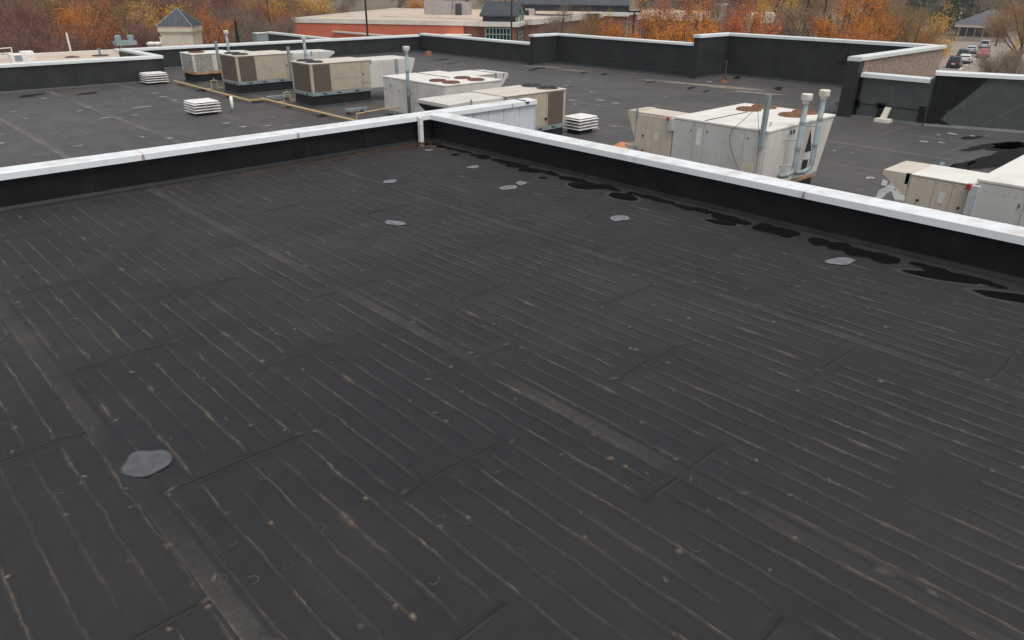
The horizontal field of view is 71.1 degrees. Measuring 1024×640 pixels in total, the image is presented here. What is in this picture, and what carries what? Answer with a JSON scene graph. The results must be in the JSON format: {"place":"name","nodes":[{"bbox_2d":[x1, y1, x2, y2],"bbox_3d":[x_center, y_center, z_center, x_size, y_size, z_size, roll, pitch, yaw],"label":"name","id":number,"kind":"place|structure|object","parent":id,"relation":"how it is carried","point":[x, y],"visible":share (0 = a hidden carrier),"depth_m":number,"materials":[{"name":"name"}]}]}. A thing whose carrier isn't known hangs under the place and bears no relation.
{"place":"outdoors","nodes":[
{"label":"outdoors","id":0,"kind":"place"},
{"bbox_2d":[156,8,202,45],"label":"roof tower","id":1,"kind":"structure","parent":0,"point":[177,27],"depth_m":64.73,"materials":[{"name":"beige paint"}]},
{"bbox_2d":[252,32,268,41],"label":"rooftop unit","id":2,"kind":"object","parent":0,"point":[260,36],"visible":0.54,"depth_m":79.55,"materials":[{"name":"metal"}]},
{"bbox_2d":[266,31,327,40],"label":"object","id":3,"kind":"structure","parent":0,"point":[276,36],"depth_m":57.14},
{"bbox_2d":[0,0,1021,48],"bbox_3d":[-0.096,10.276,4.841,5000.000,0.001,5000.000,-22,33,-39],"label":"ground","id":4,"kind":"structure","parent":0,"point":[376,4],"depth_m":346.17,"materials":[{"name":"brown plant"}]},
{"bbox_2d":[0,49,119,62],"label":"wing","id":5,"kind":"structure","parent":4,"relation":"on","point":[50,56],"depth_m":60.95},
{"bbox_2d":[7,50,37,62],"bbox_3d":[-37.757,-20.298,55.269,1.700,0.800,1.220,-22,33,-39],"label":"white roof box","id":6,"kind":"object","parent":5,"relation":"on","point":[26,56],"visible":0.9,"depth_m":54.95,"materials":[{"name":"metal"}]},
{"bbox_2d":[113,35,136,47],"bbox_3d":[-34.209,-24.408,63.406,1.700,1.460,1.000,-22,33,-39],"label":"roof fan set","id":7,"kind":"object","parent":5,"relation":"on","point":[119,41],"visible":0.91,"depth_m":62.97,"materials":[{"name":"metal"}]},
{"bbox_2d":[243,0,286,27],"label":"autumn tree","id":8,"kind":"object","parent":4,"relation":"on","point":[275,6],"visible":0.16,"depth_m":102.56,"materials":[{"name":"brown plant"}]},
{"bbox_2d":[256,11,299,33],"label":"autumn tree","id":9,"kind":"object","parent":4,"relation":"on","point":[280,24],"visible":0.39,"depth_m":88.38,"materials":[{"name":"brown plant"}]},
{"bbox_2d":[259,0,296,32],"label":"autumn tree","id":10,"kind":"object","parent":4,"relation":"on","point":[279,15],"visible":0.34,"depth_m":98.40,"materials":[{"name":"brown plant"}]},
{"bbox_2d":[292,0,340,16],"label":"autumn tree","id":11,"kind":"object","parent":4,"relation":"on","point":[321,8],"visible":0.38,"depth_m":131.93,"materials":[{"name":"orange plant"}]},
{"bbox_2d":[315,0,355,14],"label":"autumn tree","id":12,"kind":"object","parent":4,"relation":"on","point":[343,8],"visible":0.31,"depth_m":146.44,"materials":[{"name":"grey plant"}]},
{"bbox_2d":[291,0,535,40],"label":"red walled building","id":13,"kind":"structure","parent":4,"relation":"on","point":[346,25],"depth_m":98.96,"materials":[{"name":"brown brick"}]},
{"bbox_2d":[402,0,445,7],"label":"autumn tree","id":14,"kind":"object","parent":4,"relation":"on","point":[417,4],"visible":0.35,"depth_m":193.34,"materials":[{"name":"orange plant"}]},
{"bbox_2d":[288,0,653,9],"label":"wood","id":15,"kind":"object","parent":4,"relation":"on","point":[399,6],"visible":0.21,"depth_m":286.45,"materials":[{"name":"orange plant"}]},
{"bbox_2d":[479,1,526,40],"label":"glazed pavilion","id":16,"kind":"structure","parent":4,"relation":"on","point":[492,13],"depth_m":95.77,"materials":[{"name":"grey metal"}]},
{"bbox_2d":[486,28,510,39],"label":"window","id":17,"kind":"structure","parent":16,"relation":"in","point":[492,33],"depth_m":95.80,"materials":[{"name":"green"}]},
{"bbox_2d":[518,26,523,40],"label":"window","id":18,"kind":"structure","parent":16,"relation":"in","point":[520,29],"depth_m":98.98,"materials":[{"name":"grey"}]},
{"bbox_2d":[383,10,638,41],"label":"brick wing","id":19,"kind":"structure","parent":4,"relation":"on","point":[534,24],"depth_m":112.02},
{"bbox_2d":[538,0,585,33],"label":"autumn tree","id":20,"kind":"object","parent":4,"relation":"on","point":[552,25],"visible":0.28,"depth_m":77.11,"materials":[{"name":"brown plant"}]},
{"bbox_2d":[517,0,629,37],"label":"long roofed hall","id":21,"kind":"structure","parent":4,"relation":"on","point":[619,8],"depth_m":115.15,"materials":[{"name":"brown brick"}]},
{"bbox_2d":[560,4,602,35],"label":"autumn tree","id":22,"kind":"object","parent":4,"relation":"on","point":[587,29],"visible":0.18,"depth_m":73.64,"materials":[{"name":"brown plant"}]},
{"bbox_2d":[595,6,626,36],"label":"autumn tree","id":23,"kind":"object","parent":4,"relation":"on","point":[611,30],"visible":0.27,"depth_m":74.81,"materials":[{"name":"orange plant"}]},
{"bbox_2d":[621,5,681,40],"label":"autumn tree","id":24,"kind":"object","parent":4,"relation":"on","point":[651,34],"visible":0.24,"depth_m":70.99,"materials":[{"name":"orange plant"}]},
{"bbox_2d":[635,0,696,40],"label":"autumn tree","id":25,"kind":"object","parent":4,"relation":"on","point":[663,20],"visible":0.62,"depth_m":93.76,"materials":[{"name":"brown plant"}]},
{"bbox_2d":[654,0,731,42],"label":"autumn tree","id":26,"kind":"object","parent":4,"relation":"on","point":[700,29],"visible":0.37,"depth_m":68.85,"materials":[{"name":"orange plant"}]},
{"bbox_2d":[675,0,741,39],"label":"autumn tree","id":27,"kind":"object","parent":4,"relation":"on","point":[688,6],"visible":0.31,"depth_m":98.29,"materials":[{"name":"orange plant"}]},
{"bbox_2d":[704,0,742,32],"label":"autumn tree","id":28,"kind":"object","parent":4,"relation":"on","point":[726,15],"visible":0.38,"depth_m":88.57,"materials":[{"name":"brown plant"}]},
{"bbox_2d":[718,0,794,34],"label":"autumn tree","id":29,"kind":"object","parent":4,"relation":"on","point":[735,24],"visible":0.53,"depth_m":72.21,"materials":[{"name":"brown plant"}]},
{"bbox_2d":[630,0,887,35],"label":"wood","id":30,"kind":"object","parent":4,"relation":"on","point":[817,3],"visible":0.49,"depth_m":173.49,"materials":[{"name":"orange plant"}]},
{"bbox_2d":[746,0,810,34],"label":"autumn tree","id":31,"kind":"object","parent":4,"relation":"on","point":[770,13],"visible":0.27,"depth_m":79.82,"materials":[{"name":"orange plant"}]},
{"bbox_2d":[762,1,830,37],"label":"autumn tree","id":32,"kind":"object","parent":4,"relation":"on","point":[785,29],"visible":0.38,"depth_m":76.86,"materials":[{"name":"orange plant"}]},
{"bbox_2d":[800,0,878,40],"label":"autumn tree","id":33,"kind":"object","parent":4,"relation":"on","point":[828,31],"visible":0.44,"depth_m":74.56,"materials":[{"name":"orange plant"}]},
{"bbox_2d":[830,0,905,41],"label":"autumn tree","id":34,"kind":"object","parent":4,"relation":"on","point":[881,26],"visible":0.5,"depth_m":77.04,"materials":[{"name":"orange plant"}]},
{"bbox_2d":[867,0,927,41],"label":"autumn tree","id":35,"kind":"object","parent":4,"relation":"on","point":[907,26],"visible":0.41,"depth_m":78.90,"materials":[{"name":"brown plant"}]},
{"bbox_2d":[856,0,1023,35],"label":"pine wood","id":36,"kind":"object","parent":4,"relation":"on","point":[974,6],"visible":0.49,"depth_m":195.12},
{"bbox_2d":[636,10,719,41],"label":"shop block","id":37,"kind":"structure","parent":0,"point":[640,32],"depth_m":149.37,"materials":[{"name":"grey brick"}]},
{"bbox_2d":[647,0,674,9],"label":"roof tower","id":38,"kind":"structure","parent":37,"relation":"on","point":[651,4],"depth_m":178.79,"materials":[{"name":"beige paint"}]},
{"bbox_2d":[751,12,774,33],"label":"shop block","id":39,"kind":"structure","parent":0,"point":[764,20],"depth_m":131.78,"materials":[{"name":"grey brick"}]},
{"bbox_2d":[936,30,1023,73],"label":"road","id":40,"kind":"structure","parent":0,"point":[966,66],"depth_m":137.11,"materials":[{"name":"asphalt"}]},
{"bbox_2d":[835,20,890,41],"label":"autumn tree","id":41,"kind":"object","parent":40,"relation":"on","point":[871,37],"visible":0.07,"depth_m":66.69,"materials":[{"name":"orange plant"}]},
{"bbox_2d":[886,0,950,55],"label":"autumn tree","id":42,"kind":"object","parent":40,"relation":"on","point":[918,33],"visible":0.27,"depth_m":82.05,"materials":[{"name":"brown plant"}]},
{"bbox_2d":[908,1,960,65],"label":"autumn tree","id":43,"kind":"object","parent":40,"relation":"on","point":[944,27],"visible":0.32,"depth_m":83.98,"materials":[{"name":"orange plant"}]},
{"bbox_2d":[946,55,962,67],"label":"car","id":44,"kind":"object","parent":40,"relation":"on","point":[956,61],"visible":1,"depth_m":109.39,"materials":[{"name":"black paint"}]},
{"bbox_2d":[960,54,973,63],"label":"car","id":45,"kind":"object","parent":40,"relation":"on","point":[967,58],"visible":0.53,"depth_m":115.76,"materials":[{"name":"grey paint"}]},
{"bbox_2d":[976,48,990,57],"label":"car","id":46,"kind":"object","parent":40,"relation":"on","point":[982,50],"visible":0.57,"depth_m":126.30,"materials":[{"name":"red paint"}]},
{"bbox_2d":[979,40,990,48],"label":"car","id":47,"kind":"object","parent":40,"relation":"on","point":[985,44],"visible":0.94,"depth_m":143.26,"materials":[{"name":"grey paint"}]},
{"bbox_2d":[969,45,1023,72],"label":"bush","id":48,"kind":"object","parent":40,"relation":"on","point":[988,65],"visible":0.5,"depth_m":78.02,"materials":[{"name":"brown plant"}]},
{"bbox_2d":[974,0,1023,62],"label":"autumn tree","id":49,"kind":"object","parent":40,"relation":"on","point":[1019,16],"visible":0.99,"depth_m":97.52,"materials":[{"name":"orange plant"}]},
{"bbox_2d":[981,12,1019,45],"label":"autumn tree","id":50,"kind":"object","parent":40,"relation":"on","point":[1000,23],"visible":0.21,"depth_m":150.46,"materials":[{"name":"brown plant"}]},
{"bbox_2d":[994,45,1023,73],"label":"bush","id":51,"kind":"object","parent":40,"relation":"on","point":[1006,60],"visible":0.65,"depth_m":72.54,"materials":[{"name":"brown plant"}]},
{"bbox_2d":[955,10,1014,42],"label":"grey roofed building","id":52,"kind":"structure","parent":0,"point":[969,26],"depth_m":163.44,"materials":[{"name":"paint"}]},
{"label":"upper building body","id":53,"kind":"structure","parent":0,"visible":0},
{"bbox_2d":[0,141,1023,639],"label":"roof","id":54,"kind":"structure","parent":53,"relation":"on","point":[434,391],"depth_m":6.10,"materials":[{"name":"black rubber"}]},
{"bbox_2d":[65,141,432,202],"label":"leaf litter","id":55,"kind":"object","parent":54,"relation":"on","point":[328,158],"visible":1,"depth_m":15.29,"materials":[{"name":"brown plant"}]},
{"bbox_2d":[417,117,423,142],"bbox_3d":[-2.083,-4.329,16.358,0.090,0.575,0.095,-22,33,-39],"label":"white post","id":56,"kind":"object","parent":54,"relation":"on","point":[420,131],"visible":1,"depth_m":16.32,"materials":[{"name":"plastic"}]},
{"bbox_2d":[430,112,1023,284],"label":"parapet wall","id":57,"kind":"structure","parent":54,"relation":"on","point":[994,249],"depth_m":11.10,"materials":[{"name":"black metal"}]},
{"bbox_3d":[-10.204,-8.750,28.728,0.400,0.092,0.120,-22,33,-39],"label":"pipe support","id":58,"kind":"object","parent":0,"visible":0},
{"bbox_2d":[173,78,398,120],"bbox_3d":[-7.375,-8.282,27.122,22.226,0.496,2.310,22,33,38],"label":"gas pipe","id":59,"kind":"object","parent":58,"relation":"on","point":[280,102],"visible":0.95,"depth_m":28.20,"materials":[{"name":"metal"}]},
{"label":"car park","id":60,"kind":"structure","parent":0,"visible":0},
{"bbox_2d":[0,0,62,45],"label":"autumn tree","id":61,"kind":"object","parent":60,"relation":"on","point":[19,14],"visible":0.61,"depth_m":71.07,"materials":[{"name":"orange plant"}]},
{"bbox_2d":[0,0,74,42],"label":"autumn tree","id":62,"kind":"object","parent":60,"relation":"on","point":[48,7],"visible":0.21,"depth_m":77.65,"materials":[{"name":"brown plant"}]},
{"bbox_2d":[0,16,76,54],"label":"autumn tree","id":63,"kind":"object","parent":60,"relation":"on","point":[3,44],"visible":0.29,"depth_m":67.68,"materials":[{"name":"brown plant"}]},
{"bbox_2d":[0,13,103,52],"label":"autumn tree","id":64,"kind":"object","parent":60,"relation":"on","point":[74,41],"visible":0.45,"depth_m":69.68,"materials":[{"name":"brown plant"}]},
{"bbox_2d":[22,0,97,50],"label":"autumn tree","id":65,"kind":"object","parent":60,"relation":"on","point":[64,16],"visible":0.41,"depth_m":77.42,"materials":[{"name":"brown plant"}]},
{"bbox_2d":[50,0,114,48],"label":"autumn tree","id":66,"kind":"object","parent":60,"relation":"on","point":[105,8],"visible":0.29,"depth_m":84.12,"materials":[{"name":"brown plant"}]},
{"bbox_2d":[48,3,119,50],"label":"autumn tree","id":67,"kind":"object","parent":60,"relation":"on","point":[108,30],"visible":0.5,"depth_m":73.60,"materials":[{"name":"brown plant"}]},
{"bbox_2d":[85,0,138,44],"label":"autumn tree","id":68,"kind":"object","parent":60,"relation":"on","point":[125,10],"visible":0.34,"depth_m":84.95,"materials":[{"name":"brown plant"}]},
{"bbox_2d":[87,0,161,49],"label":"autumn tree","id":69,"kind":"object","parent":60,"relation":"on","point":[123,37],"visible":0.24,"depth_m":76.59,"materials":[{"name":"brown plant"}]},
{"bbox_2d":[111,11,160,47],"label":"autumn tree","id":70,"kind":"object","parent":60,"relation":"on","point":[140,41],"visible":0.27,"depth_m":74.64,"materials":[{"name":"brown plant"}]},
{"bbox_2d":[119,0,190,41],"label":"autumn tree","id":71,"kind":"object","parent":60,"relation":"on","point":[151,17],"visible":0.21,"depth_m":83.22,"materials":[{"name":"brown plant"}]},
{"bbox_2d":[0,0,323,30],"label":"wood","id":72,"kind":"object","parent":60,"relation":"on","point":[218,3],"visible":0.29,"depth_m":109.84,"materials":[{"name":"orange plant"}]},
{"bbox_2d":[189,0,239,43],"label":"autumn tree","id":73,"kind":"object","parent":60,"relation":"on","point":[207,30],"visible":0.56,"depth_m":81.44,"materials":[{"name":"brown plant"}]},
{"bbox_2d":[201,0,250,42],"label":"autumn tree","id":74,"kind":"object","parent":60,"relation":"on","point":[240,23],"visible":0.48,"depth_m":90.46,"materials":[{"name":"brown plant"}]},
{"bbox_2d":[226,0,269,40],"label":"autumn tree","id":75,"kind":"object","parent":60,"relation":"on","point":[257,15],"visible":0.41,"depth_m":95.51,"materials":[{"name":"brown plant"}]},
{"bbox_2d":[225,11,276,42],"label":"autumn tree","id":76,"kind":"object","parent":60,"relation":"on","point":[243,38],"visible":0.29,"depth_m":87.96,"materials":[{"name":"brown plant"}]},
{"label":"building body","id":77,"kind":"structure","parent":0,"visible":0},
{"bbox_2d":[0,52,1023,200],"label":"roof","id":78,"kind":"structure","parent":77,"relation":"on","point":[859,155],"depth_m":25.66,"materials":[{"name":"black rubber"}]},
{"bbox_2d":[0,55,164,93],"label":"parapet wall","id":79,"kind":"structure","parent":78,"relation":"on","point":[20,77],"depth_m":31.98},
{"bbox_2d":[118,48,157,56],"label":"parapet wall","id":80,"kind":"structure","parent":78,"relation":"on","point":[124,52],"depth_m":36.35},
{"bbox_2d":[139,71,168,84],"bbox_3d":[-16.812,-11.368,33.676,1.020,0.499,0.920,-22,33,-39],"label":"louvred vent","id":81,"kind":"object","parent":78,"relation":"on","point":[153,78],"visible":1,"depth_m":33.44,"materials":[{"name":"white metal"}]},
{"bbox_2d":[183,98,220,115],"bbox_3d":[-11.322,-7.793,26.219,0.980,0.479,0.980,-22,33,-39],"label":"louvred vent","id":82,"kind":"object","parent":78,"relation":"on","point":[202,106],"visible":1,"depth_m":25.97,"materials":[{"name":"white metal"}]},
{"bbox_2d":[179,50,247,83],"bbox_3d":[-14.199,-12.392,34.867,3.135,1.381,1.470,-22,33,-39],"label":"rooftop unit","id":83,"kind":"object","parent":78,"relation":"on","point":[199,67],"visible":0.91,"depth_m":33.86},
{"bbox_2d":[214,41,220,69],"bbox_3d":[-12.761,-11.479,31.083,0.110,1.180,0.074,-22,33,-39],"label":"steel strut","id":84,"kind":"object","parent":78,"relation":"on","point":[217,52],"visible":0.97,"depth_m":31.04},
{"bbox_2d":[113,34,419,68],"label":"parapet wall","id":85,"kind":"structure","parent":78,"relation":"on","point":[357,46],"depth_m":45.14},
{"bbox_2d":[0,98,536,211],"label":"parapet wall","id":86,"kind":"structure","parent":78,"relation":"on","point":[40,183],"depth_m":13.49,"materials":[{"name":"black metal"}]},
{"bbox_2d":[218,49,333,95],"bbox_3d":[-10.325,-11.191,32.078,4.815,1.651,1.690,-22,33,-39],"label":"rooftop unit","id":87,"kind":"object","parent":78,"relation":"on","point":[254,73],"visible":0.94,"depth_m":30.81,"materials":[{"name":"metal"}]},
{"bbox_2d":[266,94,289,101],"bbox_3d":[-9.536,-9.055,29.252,1.000,0.209,0.350,-22,33,-39],"label":"steel channel","id":88,"kind":"object","parent":78,"relation":"on","point":[286,97],"visible":0.76,"depth_m":29.20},
{"bbox_2d":[286,46,291,79],"bbox_3d":[-8.737,-10.097,28.172,0.110,1.230,0.074,-22,33,-39],"label":"steel strut","id":89,"kind":"object","parent":78,"relation":"on","point":[288,57],"visible":0.85,"depth_m":28.09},
{"bbox_2d":[290,55,414,108],"bbox_3d":[-6.356,-9.835,29.243,4.905,1.681,1.540,-22,33,-39],"label":"rooftop unit","id":90,"kind":"object","parent":78,"relation":"on","point":[327,82],"visible":0.97,"depth_m":28.12,"materials":[{"name":"metal"}]},
{"bbox_2d":[345,107,367,114],"bbox_3d":[-5.748,-7.740,26.535,0.900,0.209,0.350,-22,33,-39],"label":"steel channel","id":91,"kind":"object","parent":78,"relation":"on","point":[350,110],"visible":0.88,"depth_m":26.40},
{"bbox_2d":[382,69,507,114],"bbox_3d":[-1.911,-8.300,26.377,4.390,1.421,3.570,-22,33,-39],"label":"rooftop unit","id":92,"kind":"object","parent":78,"relation":"on","point":[431,84],"visible":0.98,"depth_m":25.25,"materials":[{"name":"metal"}]},
{"bbox_2d":[403,46,414,112],"bbox_3d":[-3.501,-8.153,24.542,0.372,2.295,0.238,-9,27,-18],"label":"flue pipe","id":93,"kind":"object","parent":92,"relation":"attached to","point":[406,49],"visible":0.98,"depth_m":24.43,"materials":[{"name":"metal"}]},
{"bbox_2d":[418,33,529,64],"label":"parapet wall","id":94,"kind":"structure","parent":78,"relation":"on","point":[512,51],"depth_m":45.97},
{"bbox_2d":[417,83,565,135],"bbox_3d":[-0.517,-6.089,21.560,4.655,1.551,1.565,-22,33,-39],"label":"rooftop unit","id":95,"kind":"object","parent":78,"relation":"on","point":[550,111],"visible":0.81,"depth_m":21.68,"materials":[{"name":"metal"}]},
{"bbox_2d":[529,33,559,65],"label":"parapet wall","id":96,"kind":"structure","parent":78,"relation":"on","point":[543,49],"depth_m":42.68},
{"bbox_2d":[563,113,598,133],"bbox_3d":[2.246,-6.462,23.604,0.950,0.529,0.780,-22,33,-39],"label":"louvred vent","id":97,"kind":"object","parent":78,"relation":"on","point":[580,123],"visible":0.96,"depth_m":23.38,"materials":[{"name":"white metal"}]},
{"bbox_2d":[556,33,693,77],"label":"parapet wall","id":98,"kind":"structure","parent":78,"relation":"on","point":[662,57],"depth_m":39.95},
{"bbox_2d":[690,32,730,78],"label":"parapet wall","id":99,"kind":"structure","parent":78,"relation":"on","point":[709,54],"depth_m":37.47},
{"bbox_2d":[625,103,834,184],"bbox_3d":[5.161,-4.257,17.492,3.250,1.799,3.790,-22,33,-39],"label":"rooftop unit","id":100,"kind":"object","parent":78,"relation":"on","point":[704,137],"visible":0.72,"depth_m":16.30,"materials":[{"name":"beige metal"}]},
{"bbox_2d":[758,94,771,147],"bbox_3d":[5.261,-4.138,14.908,0.120,1.070,0.081,-22,33,-39],"label":"steel strut","id":101,"kind":"object","parent":100,"relation":"attached to","point":[767,103],"visible":1,"depth_m":14.87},
{"bbox_2d":[777,93,812,178],"bbox_3d":[6.088,-3.952,15.459,0.496,1.793,0.231,-4,26,-9],"label":"flue pipe","id":102,"kind":"object","parent":100,"relation":"attached to","point":[806,98],"visible":0.99,"depth_m":15.45,"materials":[{"name":"metal"}]},
{"bbox_2d":[794,89,830,174],"bbox_3d":[6.677,-4.164,15.980,0.520,1.863,0.232,-5,26,-13],"label":"flue pipe","id":103,"kind":"object","parent":100,"relation":"attached to","point":[824,93],"visible":0.96,"depth_m":15.96,"materials":[{"name":"metal"}]},
{"bbox_2d":[724,33,934,86],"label":"parapet wall","id":104,"kind":"structure","parent":78,"relation":"on","point":[811,60],"depth_m":35.98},
{"bbox_2d":[873,117,891,122],"bbox_3d":[13.441,-7.237,25.964,0.420,0.109,0.520,-22,33,-39],"label":"splash block","id":105,"kind":"object","parent":78,"relation":"on","point":[887,120],"depth_m":25.83,"materials":[{"name":"concrete"}]},
{"bbox_2d":[880,107,891,118],"bbox_3d":[13.519,-7.493,25.924,0.310,0.390,0.240,-22,33,-39],"label":"downspout","id":106,"kind":"object","parent":105,"relation":"on","point":[885,113],"visible":1,"depth_m":25.89,"materials":[{"name":"metal"}]},
{"bbox_2d":[836,45,946,116],"bbox_3d":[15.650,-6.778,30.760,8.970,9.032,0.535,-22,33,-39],"label":"parapet wall","id":107,"kind":"structure","parent":78,"relation":"on","point":[923,61],"depth_m":27.77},
{"bbox_2d":[851,72,934,125],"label":"parapet wall","id":108,"kind":"structure","parent":78,"relation":"on","point":[906,98],"depth_m":25.75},
{"bbox_2d":[883,155,1023,226],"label":"rooftop unit","id":109,"kind":"object","parent":78,"relation":"on","point":[997,195],"visible":0.64,"depth_m":12.34,"materials":[{"name":"beige metal"}]},
{"bbox_2d":[923,70,1023,133],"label":"parapet wall","id":110,"kind":"structure","parent":78,"relation":"on","point":[984,101],"depth_m":24.39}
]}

